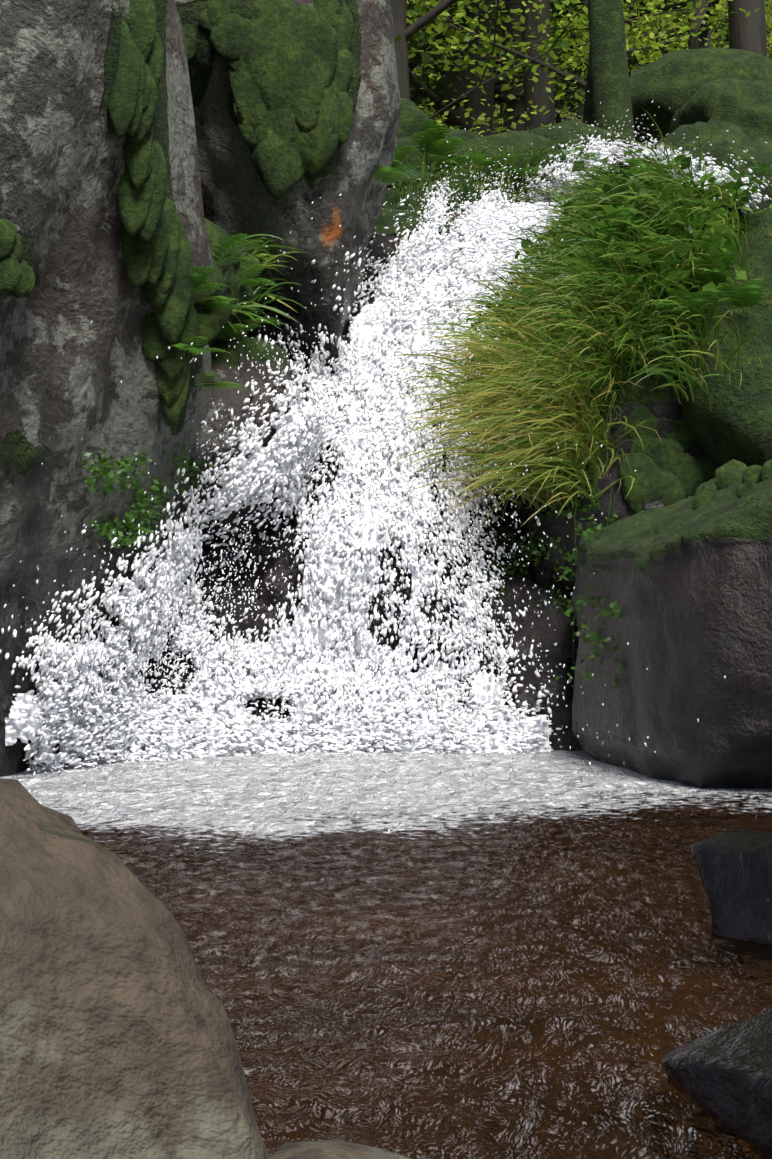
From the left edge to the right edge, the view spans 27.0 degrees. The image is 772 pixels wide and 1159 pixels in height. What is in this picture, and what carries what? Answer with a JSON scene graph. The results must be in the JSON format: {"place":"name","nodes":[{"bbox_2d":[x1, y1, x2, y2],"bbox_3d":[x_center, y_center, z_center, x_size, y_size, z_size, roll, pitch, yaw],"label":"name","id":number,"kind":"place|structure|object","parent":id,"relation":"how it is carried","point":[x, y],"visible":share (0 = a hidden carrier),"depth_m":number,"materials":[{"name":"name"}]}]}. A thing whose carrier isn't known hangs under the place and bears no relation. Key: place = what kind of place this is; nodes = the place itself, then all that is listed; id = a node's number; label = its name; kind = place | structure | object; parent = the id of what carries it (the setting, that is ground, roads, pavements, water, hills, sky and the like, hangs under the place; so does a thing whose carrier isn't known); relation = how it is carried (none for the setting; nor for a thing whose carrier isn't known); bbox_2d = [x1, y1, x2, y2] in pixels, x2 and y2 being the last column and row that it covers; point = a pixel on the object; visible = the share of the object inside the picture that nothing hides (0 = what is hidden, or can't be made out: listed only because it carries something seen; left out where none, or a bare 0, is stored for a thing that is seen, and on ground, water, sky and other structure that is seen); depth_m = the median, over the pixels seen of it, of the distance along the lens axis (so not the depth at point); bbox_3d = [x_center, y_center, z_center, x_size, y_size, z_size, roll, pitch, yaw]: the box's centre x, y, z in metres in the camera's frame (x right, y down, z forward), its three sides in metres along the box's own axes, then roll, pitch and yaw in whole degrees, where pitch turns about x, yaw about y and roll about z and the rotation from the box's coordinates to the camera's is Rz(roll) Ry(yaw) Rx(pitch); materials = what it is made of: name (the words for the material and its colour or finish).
{"place":"outdoors","nodes":[
{"label":"outdoors","id":0,"kind":"place"},
{"bbox_2d":[0,750,771,1158],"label":"pool water","id":1,"kind":"structure","parent":0,"point":[452,956],"depth_m":2.55,"materials":[{"name":"brown liquid"}]},
{"bbox_2d":[0,778,269,1158],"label":"rock","id":2,"kind":"object","parent":1,"relation":"in","point":[117,1039],"visible":1,"depth_m":0.53,"materials":[{"name":"beige stone"}]},
{"bbox_2d":[270,1139,410,1158],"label":"rock","id":3,"kind":"object","parent":1,"relation":"in","point":[331,1149],"visible":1,"depth_m":0.61,"materials":[{"name":"beige stone"}]},
{"bbox_2d":[571,477,771,788],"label":"rock","id":4,"kind":"object","parent":1,"relation":"in","point":[686,585],"visible":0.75,"depth_m":4.34,"materials":[{"name":"grey stone"}]},
{"bbox_2d":[0,0,771,513],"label":"moss cushions","id":5,"kind":"object","parent":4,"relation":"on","point":[290,68],"visible":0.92,"depth_m":5.48,"materials":[{"name":"green plant"}]},
{"bbox_2d":[674,209,771,467],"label":"rock","id":6,"kind":"object","parent":4,"relation":"on","point":[735,423],"visible":0.17,"depth_m":5.39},
{"bbox_2d":[661,1012,771,1156],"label":"rock","id":7,"kind":"object","parent":1,"relation":"in","point":[722,1076],"visible":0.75,"depth_m":1.69,"materials":[{"name":"grey stone"}]},
{"bbox_2d":[690,829,771,944],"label":"rock","id":8,"kind":"object","parent":1,"relation":"in","point":[735,868],"visible":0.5,"depth_m":2.58,"materials":[{"name":"grey stone"}]},
{"bbox_2d":[412,0,726,217],"bbox_3d":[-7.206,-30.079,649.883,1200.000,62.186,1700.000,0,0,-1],"label":"ground","id":9,"kind":"structure","parent":0,"point":[457,215],"depth_m":89.59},
{"bbox_2d":[0,0,213,776],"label":"rock","id":10,"kind":"object","parent":9,"relation":"on","point":[68,399],"visible":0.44,"depth_m":4.49,"materials":[{"name":"grey stone"}]},
{"bbox_2d":[204,218,254,347],"bbox_3d":[-0.721,-0.985,5.453,0.534,0.489,0.763,0,0,-1],"label":"ledge rock","id":11,"kind":"object","parent":10,"relation":"on","point":[216,233],"visible":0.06,"depth_m":5.31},
{"bbox_2d":[175,0,400,375],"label":"rock","id":12,"kind":"object","parent":9,"relation":"on","point":[237,197],"visible":0.38,"depth_m":5.89,"materials":[{"name":"grey stone"}]},
{"bbox_2d":[142,208,585,750],"bbox_3d":[-0.224,-0.436,6.931,3.400,2.900,4.911,0,0,-1],"label":"rock face","id":13,"kind":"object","parent":9,"relation":"on","point":[543,633],"visible":0.04,"depth_m":5.54},
{"bbox_2d":[190,335,307,540],"bbox_3d":[-0.612,-0.491,5.705,0.699,0.753,0.803,0,0,-1],"label":"rock","id":14,"kind":"object","parent":13,"relation":"on","point":[230,398],"visible":0.23,"depth_m":5.42,"materials":[{"name":"grey stone"}]},
{"bbox_2d":[5,171,576,762],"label":"waterfall","id":15,"kind":"structure","parent":13,"relation":"on","point":[17,715],"depth_m":5.42,"materials":[{"name":"white liquid"}]},
{"bbox_2d":[0,82,771,783],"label":"falls droplets","id":16,"kind":"object","parent":13,"relation":"on","point":[236,686],"visible":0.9,"depth_m":5.38,"materials":[{"name":"white liquid"}]},
{"bbox_2d":[382,184,457,214],"bbox_3d":[0.128,-1.692,7.522,0.430,0.310,0.303,0,0,-1],"label":"lip rock","id":17,"kind":"object","parent":13,"relation":"on","point":[390,197],"visible":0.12,"depth_m":7.41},
{"bbox_2d":[80,148,771,688],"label":"herb leaves","id":18,"kind":"object","parent":13,"relation":"on","point":[710,248],"visible":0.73,"depth_m":5.47,"materials":[{"name":"green plant"}]},
{"bbox_2d":[386,138,474,191],"bbox_3d":[0.105,-2.014,8.318,0.712,0.465,0.585,0,0,-1],"label":"lip rock","id":19,"kind":"object","parent":13,"relation":"on","point":[413,157],"visible":0.1,"depth_m":8.10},
{"bbox_2d":[224,108,771,541],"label":"grass tufts","id":20,"kind":"object","parent":13,"relation":"on","point":[538,426],"visible":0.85,"depth_m":5.50,"materials":[{"name":"green plant"}]},
{"bbox_2d":[448,130,563,202],"bbox_3d":[0.614,-2.157,8.701,0.778,0.513,0.614,0,0,-1],"label":"lip rock","id":21,"kind":"object","parent":13,"relation":"on","point":[506,141],"visible":0.21,"depth_m":8.46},
{"bbox_2d":[397,128,481,142],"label":"mossy boulder","id":22,"kind":"object","parent":21,"relation":"on","point":[465,135],"visible":0.12,"depth_m":8.97,"materials":[{"name":"green plant"}]},
{"bbox_2d":[521,125,603,194],"bbox_3d":[0.859,-2.247,8.844,0.663,0.441,0.495,0,0,-1],"label":"lip rock","id":23,"kind":"object","parent":13,"relation":"on","point":[564,136],"visible":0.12,"depth_m":8.65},
{"bbox_2d":[553,120,653,185],"bbox_3d":[1.216,-2.438,9.428,0.703,0.488,0.515,0,0,-18],"label":"lip rock","id":24,"kind":"object","parent":13,"relation":"on","point":[581,129],"visible":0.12,"depth_m":9.21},
{"bbox_2d":[397,98,431,138],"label":"mossy boulder","id":25,"kind":"object","parent":9,"relation":"on","point":[413,116],"visible":0.12,"depth_m":9.24,"materials":[{"name":"green plant"}]},
{"bbox_2d":[407,1,497,128],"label":"sapling wood","id":26,"kind":"object","parent":9,"relation":"on","point":[430,82],"depth_m":20.34,"materials":[{"name":"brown plant"}]},
{"bbox_2d":[406,1,499,120],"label":"tree foliage","id":27,"kind":"object","parent":9,"relation":"on","point":[431,59],"depth_m":41.29,"materials":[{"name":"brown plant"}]},
{"bbox_2d":[406,1,500,125],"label":"spruce wood","id":28,"kind":"object","parent":9,"relation":"on","point":[498,32],"depth_m":37.24,"materials":[{"name":"brown plant"}]},
{"bbox_2d":[170,119,769,389],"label":"ferns","id":29,"kind":"object","parent":9,"relation":"on","point":[743,296],"visible":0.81,"depth_m":5.43,"materials":[{"name":"green plant"}]},
{"bbox_2d":[445,181,497,210],"bbox_3d":[0.388,-1.747,7.628,0.368,0.258,0.320,0,0,-1],"label":"lip rock","id":30,"kind":"object","parent":9,"relation":"on","point":[473,191],"visible":0.12,"depth_m":7.49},
{"bbox_2d":[390,0,580,99],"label":"tree","id":31,"kind":"object","parent":9,"relation":"on","point":[403,34],"visible":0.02,"depth_m":14.86,"materials":[{"name":"brown plant"}]},
{"bbox_2d":[407,0,586,133],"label":"spruce wood","id":32,"kind":"object","parent":9,"relation":"on","point":[494,130],"depth_m":48.40,"materials":[{"name":"brown plant"}]},
{"bbox_2d":[500,0,505,132],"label":"tree trunk","id":33,"kind":"object","parent":9,"relation":"on","point":[502,65],"visible":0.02,"depth_m":25.98,"materials":[{"name":"brown plant"}]},
{"bbox_2d":[504,0,524,131],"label":"tree trunk","id":34,"kind":"object","parent":9,"relation":"on","point":[517,106],"visible":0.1,"depth_m":19.21,"materials":[{"name":"brown plant"}]},
{"bbox_2d":[520,0,555,129],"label":"tree trunk","id":35,"kind":"object","parent":9,"relation":"on","point":[539,95],"visible":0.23,"depth_m":16.87,"materials":[{"name":"brown plant"}]},
{"bbox_2d":[406,0,719,116],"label":"tree foliage","id":36,"kind":"object","parent":9,"relation":"on","point":[693,43],"visible":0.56,"depth_m":17.00,"materials":[{"name":"green plant"}]},
{"bbox_2d":[406,0,725,129],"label":"spruce wood","id":37,"kind":"object","parent":9,"relation":"on","point":[450,93],"visible":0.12,"depth_m":19.48,"materials":[{"name":"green plant"}]},
{"bbox_2d":[410,0,749,136],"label":"foliage","id":38,"kind":"object","parent":9,"relation":"on","point":[669,15],"visible":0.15,"depth_m":13.90,"materials":[{"name":"green plant"}]},
{"bbox_2d":[582,47,594,125],"bbox_3d":[1.992,-4.545,10.800,1.416,6.022,0.971,0,0,9],"label":"mossy trunk","id":39,"kind":"object","parent":9,"relation":"on","point":[588,114],"visible":0.06,"depth_m":10.48,"materials":[{"name":"green plant"}]},
{"bbox_2d":[409,0,771,127],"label":"spruce wood","id":40,"kind":"object","parent":9,"relation":"on","point":[440,83],"visible":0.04,"depth_m":27.13,"materials":[{"name":"brown plant"}]},
{"bbox_2d":[413,0,771,132],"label":"tree foliage","id":41,"kind":"object","parent":9,"relation":"on","point":[495,119],"visible":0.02,"depth_m":28.73,"materials":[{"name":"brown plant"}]},
{"bbox_2d":[428,0,771,136],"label":"tree","id":42,"kind":"object","parent":9,"relation":"on","point":[475,96],"visible":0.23,"depth_m":18.78,"materials":[{"name":"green plant"}]},
{"bbox_2d":[494,0,726,121],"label":"tree foliage","id":43,"kind":"object","parent":9,"relation":"on","point":[497,107],"visible":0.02,"depth_m":41.44,"materials":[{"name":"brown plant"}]},
{"bbox_2d":[587,0,634,139],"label":"mossy trunk","id":44,"kind":"object","parent":9,"relation":"on","point":[610,75],"visible":0.38,"depth_m":10.18,"materials":[{"name":"bark"},{"name":"moss"}]},
{"bbox_2d":[489,118,771,597],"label":"rock","id":45,"kind":"object","parent":9,"relation":"on","point":[663,403],"visible":0.04,"depth_m":5.65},
{"bbox_2d":[549,0,768,120],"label":"spruce wood","id":46,"kind":"object","parent":9,"relation":"on","point":[565,8],"visible":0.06,"depth_m":42.61,"materials":[{"name":"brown plant"}]},
{"bbox_2d":[571,0,771,71],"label":"sapling wood","id":47,"kind":"object","parent":9,"relation":"on","point":[681,38],"visible":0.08,"depth_m":19.22,"materials":[{"name":"green plant"}]},
{"bbox_2d":[624,0,771,54],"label":"sapling wood","id":48,"kind":"object","parent":9,"relation":"on","point":[676,14],"visible":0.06,"depth_m":22.65,"materials":[{"name":"green plant"}]},
{"bbox_2d":[629,48,771,147],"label":"lip rock","id":49,"kind":"object","parent":9,"relation":"on","point":[673,81],"visible":0.25,"depth_m":10.49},
{"bbox_2d":[666,78,771,140],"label":"mossy boulder","id":50,"kind":"object","parent":49,"relation":"attached to","point":[745,106],"visible":0.44,"depth_m":10.15,"materials":[{"name":"green plant"}]},
{"bbox_2d":[725,0,728,48],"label":"tree trunk","id":51,"kind":"object","parent":9,"relation":"on","point":[727,37],"depth_m":20.95,"materials":[{"name":"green wood"}]},
{"bbox_2d":[705,0,771,59],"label":"sapling wood","id":52,"kind":"object","parent":9,"relation":"on","point":[769,41],"visible":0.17,"depth_m":14.52,"materials":[{"name":"brown plant"}]},
{"bbox_2d":[728,0,767,57],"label":"tree trunk","id":53,"kind":"object","parent":9,"relation":"on","point":[748,33],"visible":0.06,"depth_m":13.83,"materials":[{"name":"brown wood"}]}
]}

